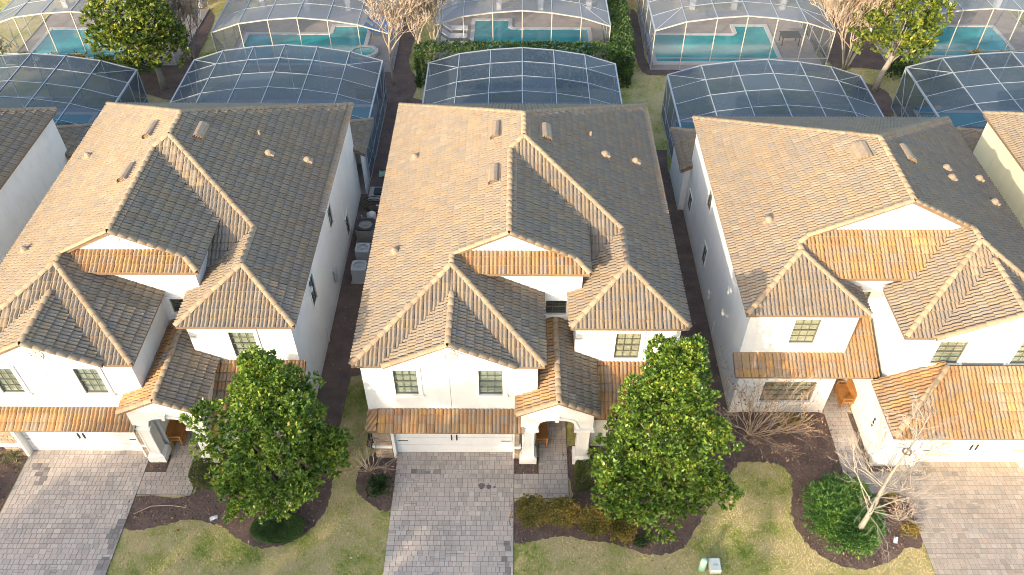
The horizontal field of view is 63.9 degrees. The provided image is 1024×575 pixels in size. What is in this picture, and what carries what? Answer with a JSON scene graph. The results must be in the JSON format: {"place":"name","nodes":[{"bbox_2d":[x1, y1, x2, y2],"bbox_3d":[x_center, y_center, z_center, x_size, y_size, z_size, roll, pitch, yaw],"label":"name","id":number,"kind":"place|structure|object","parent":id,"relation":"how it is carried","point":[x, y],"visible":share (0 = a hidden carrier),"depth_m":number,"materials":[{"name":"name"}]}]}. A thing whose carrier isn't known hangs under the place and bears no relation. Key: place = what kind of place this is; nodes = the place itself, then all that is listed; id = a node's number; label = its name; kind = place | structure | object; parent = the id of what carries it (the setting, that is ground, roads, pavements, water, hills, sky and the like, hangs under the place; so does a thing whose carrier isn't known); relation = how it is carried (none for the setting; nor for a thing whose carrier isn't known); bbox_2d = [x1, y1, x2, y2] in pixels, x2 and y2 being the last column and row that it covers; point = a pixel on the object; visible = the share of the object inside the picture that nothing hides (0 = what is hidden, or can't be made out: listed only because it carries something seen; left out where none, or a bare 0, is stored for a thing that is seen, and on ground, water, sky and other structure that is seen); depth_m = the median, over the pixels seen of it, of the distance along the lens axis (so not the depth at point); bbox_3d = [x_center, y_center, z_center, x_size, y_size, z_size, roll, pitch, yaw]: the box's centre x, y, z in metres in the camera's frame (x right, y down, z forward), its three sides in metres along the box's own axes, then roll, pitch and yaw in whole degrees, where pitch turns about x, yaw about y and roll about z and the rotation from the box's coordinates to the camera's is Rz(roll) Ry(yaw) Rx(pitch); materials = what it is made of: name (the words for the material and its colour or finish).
{"place":"outdoors","nodes":[
{"label":"outdoors","id":0,"kind":"place"},
{"bbox_2d":[10,51,42,70],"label":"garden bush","id":1,"kind":"object","parent":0,"point":[17,60],"visible":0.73,"depth_m":56.52,"materials":[{"name":"green plant"}]},
{"bbox_2d":[37,51,61,72],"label":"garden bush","id":2,"kind":"object","parent":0,"point":[48,60],"visible":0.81,"depth_m":56.44,"materials":[{"name":"green plant"}]},
{"bbox_2d":[0,450,148,574],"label":"driveway","id":3,"kind":"structure","parent":0,"point":[62,512],"depth_m":32.86,"materials":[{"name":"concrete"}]},
{"bbox_2d":[94,53,119,75],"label":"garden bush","id":4,"kind":"object","parent":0,"point":[109,67],"visible":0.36,"depth_m":56.07,"materials":[{"name":"green plant"}]},
{"bbox_2d":[383,452,513,574],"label":"driveway","id":5,"kind":"structure","parent":0,"point":[448,516],"depth_m":32.73,"materials":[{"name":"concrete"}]},
{"bbox_2d":[0,0,1023,574],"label":"lawn","id":6,"kind":"structure","parent":0,"point":[600,94],"depth_m":33.66,"materials":[{"name":"plant"}]},
{"bbox_2d":[0,447,27,509],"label":"mulch bed","id":7,"kind":"object","parent":6,"relation":"on","point":[6,488],"visible":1,"depth_m":34.10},
{"bbox_2d":[0,107,92,263],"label":"house","id":8,"kind":"structure","parent":6,"relation":"on","point":[38,146],"depth_m":41.45,"materials":[{"name":"paint"}]},
{"bbox_2d":[8,9,207,63],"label":"pool deck","id":9,"kind":"structure","parent":6,"relation":"on","point":[59,20],"depth_m":62.01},
{"bbox_2d":[26,27,146,59],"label":"swimming pool","id":10,"kind":"structure","parent":9,"relation":"in","point":[66,39],"depth_m":59.93,"materials":[{"name":"liquid"}]},
{"bbox_2d":[0,0,209,65],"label":"pool cage","id":11,"kind":"object","parent":9,"relation":"on","point":[13,9],"visible":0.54,"depth_m":56.28,"materials":[{"name":"white metal"}]},
{"bbox_2d":[145,455,171,471],"bbox_3d":[-14.842,7.390,34.489,0.860,0.001,0.830,0,45,0],"label":"mulch bed","id":12,"kind":"object","parent":6,"relation":"on","point":[162,464],"visible":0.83,"depth_m":34.38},
{"bbox_2d":[125,8,213,99],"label":"mulch bed","id":13,"kind":"object","parent":6,"relation":"on","point":[173,76],"visible":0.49,"depth_m":56.84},
{"bbox_2d":[77,0,191,90],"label":"garden tree","id":14,"kind":"object","parent":13,"relation":"on","point":[138,19],"visible":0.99,"depth_m":52.01,"materials":[{"name":"green plant"}]},
{"bbox_2d":[163,0,207,61],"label":"bare tree","id":15,"kind":"object","parent":13,"relation":"on","point":[187,7],"visible":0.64,"depth_m":55.10,"materials":[{"name":"beige plant"}]},
{"bbox_2d":[136,418,212,494],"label":"walkway","id":16,"kind":"structure","parent":6,"relation":"on","point":[173,479],"depth_m":33.98,"materials":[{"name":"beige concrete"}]},
{"bbox_2d":[165,419,187,445],"bbox_3d":[-14.254,6.040,35.070,0.500,1.030,1.100,0,45,0],"label":"wooden bench","id":17,"kind":"object","parent":16,"relation":"on","point":[176,430],"visible":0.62,"depth_m":34.98,"materials":[{"name":"orange wood"}]},
{"bbox_2d":[0,101,373,462],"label":"house","id":18,"kind":"structure","parent":6,"relation":"on","point":[162,264],"depth_m":33.70,"materials":[{"name":"tile"}]},
{"bbox_2d":[0,365,32,395],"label":"window","id":19,"kind":"structure","parent":18,"relation":"in","point":[11,383],"depth_m":32.21,"materials":[{"name":"white metal"}]},
{"bbox_2d":[21,432,141,450],"bbox_3d":[-17.924,6.362,34.366,4.840,1.594,0.075,0,45,0],"label":"garage door","id":20,"kind":"structure","parent":18,"relation":"in","point":[123,441],"depth_m":34.45,"materials":[{"name":"paint"}]},
{"bbox_2d":[66,366,115,395],"bbox_3d":[-16.347,3.574,31.945,1.340,1.770,0.270,0,45,0],"label":"window","id":21,"kind":"structure","parent":18,"relation":"in","point":[91,377],"depth_m":31.95,"materials":[{"name":"metal"}]},
{"bbox_2d":[165,296,183,314],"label":"window","id":22,"kind":"structure","parent":18,"relation":"in","point":[176,301],"depth_m":34.08,"materials":[{"name":"glass"}]},
{"bbox_2d":[223,329,261,359],"bbox_3d":[-10.846,2.247,33.333,1.420,1.770,0.270,0,45,0],"label":"window","id":23,"kind":"structure","parent":18,"relation":"in","point":[240,339],"depth_m":33.22,"materials":[{"name":"white metal"}]},
{"bbox_2d":[307,269,317,309],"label":"window","id":24,"kind":"structure","parent":18,"relation":"in","point":[309,284],"depth_m":36.20,"materials":[{"name":"glass"}]},
{"bbox_2d":[124,446,333,548],"bbox_3d":[-11.441,8.357,33.513,8.191,0.001,4.981,0,45,0],"label":"mulch bed","id":25,"kind":"object","parent":6,"relation":"on","point":[249,521],"visible":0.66,"depth_m":32.92,"materials":[{"name":"soil"}]},
{"bbox_2d":[188,457,214,489],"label":"clipped shrub","id":26,"kind":"object","parent":25,"relation":"on","point":[194,464],"visible":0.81,"depth_m":33.29,"materials":[{"name":"green plant"}]},
{"bbox_2d":[178,344,353,524],"bbox_3d":[-8.930,5.716,30.715,5.705,7.927,5.125,-29,51,-26],"label":"magnolia tree","id":27,"kind":"object","parent":25,"relation":"on","point":[267,402],"visible":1,"depth_m":29.84,"materials":[{"name":"green plant"}]},
{"bbox_2d":[250,511,304,543],"bbox_3d":[-9.166,9.351,32.046,2.139,0.714,1.373,0,45,0],"label":"clipped shrub","id":28,"kind":"object","parent":25,"relation":"on","point":[291,531],"visible":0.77,"depth_m":31.74,"materials":[{"name":"green plant"}]},
{"bbox_2d":[229,100,371,193],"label":"pool deck","id":29,"kind":"structure","parent":6,"relation":"on","point":[361,179],"depth_m":49.03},
{"bbox_2d":[169,44,387,180],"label":"pool cage","id":30,"kind":"object","parent":29,"relation":"on","point":[364,70],"visible":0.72,"depth_m":49.52,"materials":[{"name":"white metal"}]},
{"bbox_2d":[223,10,402,70],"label":"pool deck","id":31,"kind":"structure","parent":6,"relation":"on","point":[376,40],"depth_m":61.22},
{"bbox_2d":[230,24,378,66],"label":"swimming pool","id":32,"kind":"structure","parent":31,"relation":"in","point":[344,37],"depth_m":59.61,"materials":[{"name":"liquid"}]},
{"bbox_2d":[210,0,404,71],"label":"pool cage","id":33,"kind":"object","parent":31,"relation":"on","point":[238,12],"visible":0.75,"depth_m":55.74,"materials":[{"name":"white metal"}]},
{"bbox_2d":[312,98,421,430],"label":"mulch bed","id":34,"kind":"object","parent":6,"relation":"on","point":[334,376],"visible":0.43,"depth_m":40.23,"materials":[{"name":"soil"}]},
{"bbox_2d":[351,260,367,283],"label":"air conditioner","id":35,"kind":"object","parent":34,"relation":"on","point":[359,268],"visible":0.91,"depth_m":41.91,"materials":[{"name":"grey metal"}]},
{"bbox_2d":[355,243,370,263],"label":"air conditioner","id":36,"kind":"object","parent":34,"relation":"on","point":[362,251],"visible":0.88,"depth_m":42.94,"materials":[{"name":"grey metal"}]},
{"bbox_2d":[355,218,375,244],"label":"air conditioner","id":37,"kind":"object","parent":34,"relation":"on","point":[364,228],"visible":0.89,"depth_m":44.05,"materials":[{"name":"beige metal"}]},
{"bbox_2d":[356,453,396,511],"bbox_3d":[-5.580,7.940,33.938,1.744,0.001,2.986,0,45,0],"label":"mulch bed","id":38,"kind":"object","parent":6,"relation":"on","point":[380,498],"visible":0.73,"depth_m":33.91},
{"bbox_2d":[342,429,397,476],"bbox_3d":[-5.807,6.798,33.725,2.444,1.990,2.139,0,45,0],"label":"bare shrub","id":39,"kind":"object","parent":38,"relation":"on","point":[371,468],"visible":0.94,"depth_m":33.80,"materials":[{"name":"brown plant"}]},
{"bbox_2d":[365,472,393,497],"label":"green bush","id":40,"kind":"object","parent":38,"relation":"on","point":[378,482],"visible":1,"depth_m":33.27,"materials":[{"name":"green plant"}]},
{"bbox_2d":[385,8,420,104],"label":"mulch bed","id":41,"kind":"object","parent":6,"relation":"on","point":[400,89],"visible":0.55,"depth_m":56.84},
{"bbox_2d":[359,0,432,85],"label":"bare tree","id":42,"kind":"object","parent":41,"relation":"on","point":[396,12],"visible":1,"depth_m":51.68,"materials":[{"name":"beige plant"}]},
{"bbox_2d":[393,0,447,74],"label":"bare tree","id":43,"kind":"object","parent":6,"relation":"on","point":[425,5],"visible":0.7,"depth_m":53.59,"materials":[{"name":"beige plant"}]},
{"bbox_2d":[2,36,924,574],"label":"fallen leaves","id":44,"kind":"object","parent":6,"relation":"on","point":[532,470],"visible":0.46,"depth_m":32.44,"materials":[{"name":"brown plant"}]},
{"bbox_2d":[348,102,692,463],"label":"house","id":45,"kind":"structure","parent":6,"relation":"on","point":[523,278],"depth_m":33.20,"materials":[{"name":"tile"}]},
{"bbox_2d":[388,367,424,397],"bbox_3d":[-4.117,3.622,31.897,1.320,1.770,0.270,0,45,0],"label":"window","id":46,"kind":"structure","parent":45,"relation":"in","point":[407,382],"depth_m":31.94,"materials":[{"name":"glass"}]},
{"bbox_2d":[395,434,512,451],"bbox_3d":[-2.404,6.213,34.133,4.870,2.180,0.125,0,45,0],"label":"garage door","id":47,"kind":"structure","parent":45,"relation":"in","point":[405,442],"depth_m":34.39,"materials":[{"name":"paint"}]},
{"bbox_2d":[474,367,507,397],"bbox_3d":[-0.827,3.635,31.884,1.340,1.770,0.270,0,45,0],"label":"window","id":48,"kind":"structure","parent":45,"relation":"in","point":[491,382],"depth_m":31.93,"materials":[{"name":"brown metal"}]},
{"bbox_2d":[543,298,567,316],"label":"window","id":49,"kind":"structure","parent":45,"relation":"in","point":[555,307],"depth_m":34.17,"materials":[{"name":"glass"}]},
{"bbox_2d":[608,331,645,360],"bbox_3d":[4.673,2.308,33.271,1.420,1.770,0.270,0,45,0],"label":"window","id":50,"kind":"structure","parent":45,"relation":"in","point":[624,343],"depth_m":33.28,"materials":[{"name":"glass"}]},
{"bbox_2d":[438,8,605,62],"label":"pool deck","id":51,"kind":"structure","parent":6,"relation":"on","point":[533,19],"depth_m":62.35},
{"bbox_2d":[434,0,610,64],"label":"pool cage","id":52,"kind":"object","parent":51,"relation":"on","point":[596,11],"visible":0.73,"depth_m":56.23,"materials":[{"name":"white metal"}]},
{"bbox_2d":[468,18,594,59],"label":"swimming pool","id":53,"kind":"structure","parent":51,"relation":"in","point":[504,29],"depth_m":61.01,"materials":[{"name":"liquid"}]},
{"bbox_2d":[413,0,636,88],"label":"hedge","id":54,"kind":"object","parent":6,"relation":"on","point":[622,19],"visible":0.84,"depth_m":54.77,"materials":[{"name":"green plant"}]},
{"bbox_2d":[514,457,538,473],"bbox_3d":[0.598,7.457,34.434,1.020,0.001,0.830,0,45,0],"label":"mulch bed","id":55,"kind":"object","parent":6,"relation":"on","point":[530,468],"visible":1,"depth_m":34.32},
{"bbox_2d":[455,103,610,104],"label":"pool deck","id":56,"kind":"structure","parent":6,"relation":"on","point":[530,103],"depth_m":54.28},
{"bbox_2d":[422,47,622,103],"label":"pool cage","id":57,"kind":"object","parent":56,"relation":"on","point":[440,87],"visible":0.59,"depth_m":50.40,"materials":[{"name":"white metal"}]},
{"bbox_2d":[514,421,568,498],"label":"walkway","id":58,"kind":"structure","parent":6,"relation":"on","point":[549,480],"depth_m":34.12,"materials":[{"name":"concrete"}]},
{"bbox_2d":[536,421,547,447],"bbox_3d":[1.265,6.101,35.008,0.500,1.030,1.100,0,45,0],"label":"wooden bench","id":59,"kind":"object","parent":58,"relation":"on","point":[542,435],"visible":0.6,"depth_m":34.94,"materials":[{"name":"orange wood"}]},
{"bbox_2d":[514,415,736,555],"bbox_3d":[5.107,8.302,33.580,11.054,0.001,5.907,-15,46,-14],"label":"mulch bed","id":60,"kind":"object","parent":6,"relation":"on","point":[664,546],"visible":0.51,"depth_m":32.34,"materials":[{"name":"soil"}]},
{"bbox_2d":[0,411,921,567],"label":"mulch chips","id":61,"kind":"object","parent":60,"relation":"on","point":[570,447],"visible":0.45,"depth_m":33.20,"materials":[{"name":"wood"}]},
{"bbox_2d":[515,493,552,529],"bbox_3d":[0.893,8.767,32.178,1.588,1.344,1.416,0,45,0],"label":"olive bush","id":62,"kind":"object","parent":60,"relation":"on","point":[531,508],"visible":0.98,"depth_m":31.88,"materials":[{"name":"green plant"}]},
{"bbox_2d":[544,495,583,529],"bbox_3d":[1.994,8.802,32.170,1.491,1.305,1.467,-28,51,-26],"label":"olive bush","id":63,"kind":"object","parent":60,"relation":"on","point":[563,509],"visible":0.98,"depth_m":31.88,"materials":[{"name":"green plant"}]},
{"bbox_2d":[574,459,591,491],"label":"clipped shrub","id":64,"kind":"object","parent":60,"relation":"on","point":[580,465],"visible":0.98,"depth_m":33.15,"materials":[{"name":"green plant"}]},
{"bbox_2d":[578,502,614,540],"bbox_3d":[3.263,9.068,31.909,1.466,1.293,1.458,0,45,0],"label":"olive bush","id":65,"kind":"object","parent":60,"relation":"on","point":[593,518],"visible":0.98,"depth_m":31.59,"materials":[{"name":"green plant"}]},
{"bbox_2d":[610,513,639,547],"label":"olive bush","id":66,"kind":"object","parent":60,"relation":"on","point":[624,528],"visible":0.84,"depth_m":31.61,"materials":[{"name":"green plant"}]},
{"bbox_2d":[586,333,744,544],"bbox_3d":[5.700,5.602,30.283,5.874,8.696,5.485,0,45,0],"label":"magnolia tree","id":67,"kind":"object","parent":60,"relation":"on","point":[670,385],"visible":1,"depth_m":29.41,"materials":[{"name":"green plant"}]},
{"bbox_2d":[628,9,691,75],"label":"mulch bed","id":68,"kind":"object","parent":6,"relation":"on","point":[643,64],"visible":0.83,"depth_m":58.81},
{"bbox_2d":[655,150,727,414],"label":"mulch bed","id":69,"kind":"object","parent":6,"relation":"on","point":[695,303],"visible":0.36,"depth_m":42.28,"materials":[{"name":"soil"}]},
{"bbox_2d":[708,558,721,573],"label":"utility box","id":70,"kind":"object","parent":6,"relation":"on","point":[714,565],"visible":0.98,"depth_m":31.01,"materials":[{"name":"grey plastic"}]},
{"bbox_2d":[638,11,819,68],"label":"pool deck","id":71,"kind":"structure","parent":6,"relation":"on","point":[789,48],"depth_m":61.55,"materials":[{"name":"concrete"}]},
{"bbox_2d":[647,24,782,64],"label":"swimming pool","id":72,"kind":"structure","parent":71,"relation":"in","point":[758,40],"depth_m":59.61,"materials":[{"name":"liquid"}]},
{"bbox_2d":[637,0,835,69],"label":"pool cage","id":73,"kind":"object","parent":71,"relation":"on","point":[664,14],"visible":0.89,"depth_m":56.21,"materials":[{"name":"white metal"}]},
{"bbox_2d":[666,115,846,143],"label":"pool deck","id":74,"kind":"structure","parent":6,"relation":"on","point":[681,117],"depth_m":53.17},
{"bbox_2d":[661,59,883,160],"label":"pool cage","id":75,"kind":"object","parent":74,"relation":"on","point":[822,83],"visible":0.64,"depth_m":48.93,"materials":[{"name":"white metal"}]},
{"bbox_2d":[720,412,921,569],"bbox_3d":[12.522,7.864,34.003,5.332,0.001,8.666,-20,48,-19],"label":"mulch bed","id":76,"kind":"object","parent":6,"relation":"on","point":[808,471],"visible":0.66,"depth_m":34.41,"materials":[{"name":"soil"}]},
{"bbox_2d":[713,346,845,464],"bbox_3d":[10.708,4.507,34.574,5.447,4.070,6.398,0,45,0],"label":"bare shrub","id":77,"kind":"object","parent":76,"relation":"on","point":[771,432],"visible":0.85,"depth_m":34.14,"materials":[{"name":"brown plant"}]},
{"bbox_2d":[801,472,886,559],"bbox_3d":[13.120,8.830,32.324,3.570,1.116,3.835,0,45,0],"label":"podocarpus shrub","id":78,"kind":"object","parent":76,"relation":"on","point":[836,505],"visible":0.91,"depth_m":32.01,"materials":[{"name":"green plant"}]},
{"bbox_2d":[880,493,920,521],"bbox_3d":[15.289,8.676,32.397,1.302,1.182,1.798,25,50,23],"label":"bare shrub","id":79,"kind":"object","parent":76,"relation":"on","point":[900,514],"visible":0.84,"depth_m":32.27,"materials":[{"name":"beige plant"}]},
{"bbox_2d":[835,395,976,569],"bbox_3d":[14.271,6.860,29.415,5.091,8.149,4.962,0,45,0],"label":"bare tree","id":80,"kind":"object","parent":76,"relation":"on","point":[865,519],"visible":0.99,"depth_m":28.96,"materials":[{"name":"beige plant"}]},
{"bbox_2d":[900,520,921,538],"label":"yellow shrub","id":81,"kind":"object","parent":76,"relation":"on","point":[906,526],"visible":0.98,"depth_m":31.89,"materials":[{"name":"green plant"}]},
{"bbox_2d":[670,115,1023,467],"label":"house","id":82,"kind":"structure","parent":6,"relation":"on","point":[863,253],"depth_m":34.04,"materials":[{"name":"tile"}]},
{"bbox_2d":[755,379,819,403],"bbox_3d":[11.853,4.420,35.367,2.500,1.560,0.270,0,45,0],"label":"window","id":83,"kind":"structure","parent":82,"relation":"in","point":[790,392],"depth_m":35.36,"materials":[{"name":"brown metal"}]},
{"bbox_2d":[783,318,825,345],"bbox_3d":[12.007,1.750,33.716,1.380,1.680,0.270,0,45,0],"label":"window","id":84,"kind":"structure","parent":82,"relation":"in","point":[801,329],"depth_m":33.76,"materials":[{"name":"glass"}]},
{"bbox_2d":[923,339,974,366],"bbox_3d":[17.451,2.543,32.827,1.540,1.600,0.270,0,45,0],"label":"window","id":85,"kind":"structure","parent":82,"relation":"in","point":[948,350],"depth_m":32.86,"materials":[{"name":"glass"}]},
{"bbox_2d":[919,440,1023,461],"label":"garage door","id":86,"kind":"structure","parent":82,"relation":"in","point":[968,450],"depth_m":33.98,"materials":[{"name":"beige paint"}]},
{"bbox_2d":[1002,339,1023,365],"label":"window","id":87,"kind":"structure","parent":82,"relation":"in","point":[1016,358],"depth_m":33.04,"materials":[{"name":"white metal"}]},
{"bbox_2d":[801,9,915,69],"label":"mulch bed","id":88,"kind":"object","parent":6,"relation":"on","point":[867,57],"visible":0.45,"depth_m":59.42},
{"bbox_2d":[809,0,908,69],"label":"bare tree","id":89,"kind":"object","parent":88,"relation":"on","point":[853,9],"visible":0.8,"depth_m":53.62,"materials":[{"name":"beige plant"}]},
{"bbox_2d":[823,379,904,493],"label":"walkway","id":90,"kind":"structure","parent":6,"relation":"on","point":[837,416],"depth_m":35.20,"materials":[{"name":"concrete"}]},
{"bbox_2d":[834,379,856,407],"bbox_3d":[14.807,4.644,36.485,0.500,1.030,1.100,0,45,0],"label":"wooden bench","id":91,"kind":"object","parent":90,"relation":"on","point":[846,393],"visible":0.92,"depth_m":36.45,"materials":[{"name":"orange wood"}]},
{"bbox_2d":[848,414,893,471],"bbox_3d":[15.434,6.634,35.247,1.160,0.001,2.950,0,45,0],"label":"mulch bed","id":92,"kind":"object","parent":6,"relation":"on","point":[854,425],"visible":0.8,"depth_m":34.83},
{"bbox_2d":[853,83,893,116],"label":"mulch bed","id":93,"kind":"object","parent":6,"relation":"on","point":[883,98],"visible":0.34,"depth_m":54.55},
{"bbox_2d":[845,0,957,91],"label":"garden tree","id":94,"kind":"object","parent":93,"relation":"on","point":[922,20],"visible":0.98,"depth_m":51.85,"materials":[{"name":"green plant"}]},
{"bbox_2d":[885,56,914,80],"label":"garden bush","id":95,"kind":"object","parent":6,"relation":"on","point":[897,65],"visible":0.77,"depth_m":55.48,"materials":[{"name":"green plant"}]},
{"bbox_2d":[924,59,943,77],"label":"garden bush","id":96,"kind":"object","parent":6,"relation":"on","point":[933,65],"visible":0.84,"depth_m":56.06,"materials":[{"name":"green plant"}]},
{"bbox_2d":[892,107,978,116],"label":"pool deck","id":97,"kind":"structure","parent":6,"relation":"on","point":[897,110],"depth_m":53.67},
{"bbox_2d":[913,110,986,126],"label":"swimming pool","id":98,"kind":"structure","parent":97,"relation":"in","point":[960,117],"depth_m":53.08,"materials":[{"name":"liquid"}]},
{"bbox_2d":[891,51,1023,126],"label":"pool cage","id":99,"kind":"object","parent":97,"relation":"on","point":[986,89],"visible":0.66,"depth_m":48.75,"materials":[{"name":"white metal"}]},
{"bbox_2d":[862,6,1023,60],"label":"pool deck","id":100,"kind":"structure","parent":6,"relation":"on","point":[1004,22],"depth_m":62.35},
{"bbox_2d":[855,0,1023,61],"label":"pool cage","id":101,"kind":"object","parent":100,"relation":"on","point":[1008,5],"visible":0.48,"depth_m":56.08,"materials":[{"name":"white metal"}]},
{"bbox_2d":[893,24,1016,57],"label":"swimming pool","id":102,"kind":"structure","parent":100,"relation":"in","point":[966,37],"depth_m":60.14,"materials":[{"name":"liquid"}]},
{"bbox_2d":[964,48,991,69],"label":"garden bush","id":103,"kind":"object","parent":6,"relation":"on","point":[977,62],"visible":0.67,"depth_m":56.77,"materials":[{"name":"green plant"}]},
{"bbox_2d":[955,110,1023,228],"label":"house","id":104,"kind":"structure","parent":6,"relation":"on","point":[995,144],"depth_m":41.78,"materials":[{"name":"paint"}]},
{"bbox_2d":[990,50,1019,67],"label":"garden bush","id":105,"kind":"object","parent":6,"relation":"on","point":[1005,57],"visible":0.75,"depth_m":56.84,"materials":[{"name":"green plant"}]},
{"bbox_2d":[151,2,894,149],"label":"lawn grass","id":106,"kind":"structure","parent":0,"point":[662,147],"depth_m":56.36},
{"bbox_2d":[894,461,1023,574],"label":"driveway","id":107,"kind":"structure","parent":0,"point":[984,535],"depth_m":32.71,"materials":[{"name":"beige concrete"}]},
{"label":"pool deck","id":108,"kind":"structure","parent":0,"visible":0},
{"bbox_2d":[0,53,148,124],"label":"pool cage","id":109,"kind":"object","parent":108,"relation":"on","point":[74,114],"visible":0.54,"depth_m":50.13,"materials":[{"name":"white metal"}]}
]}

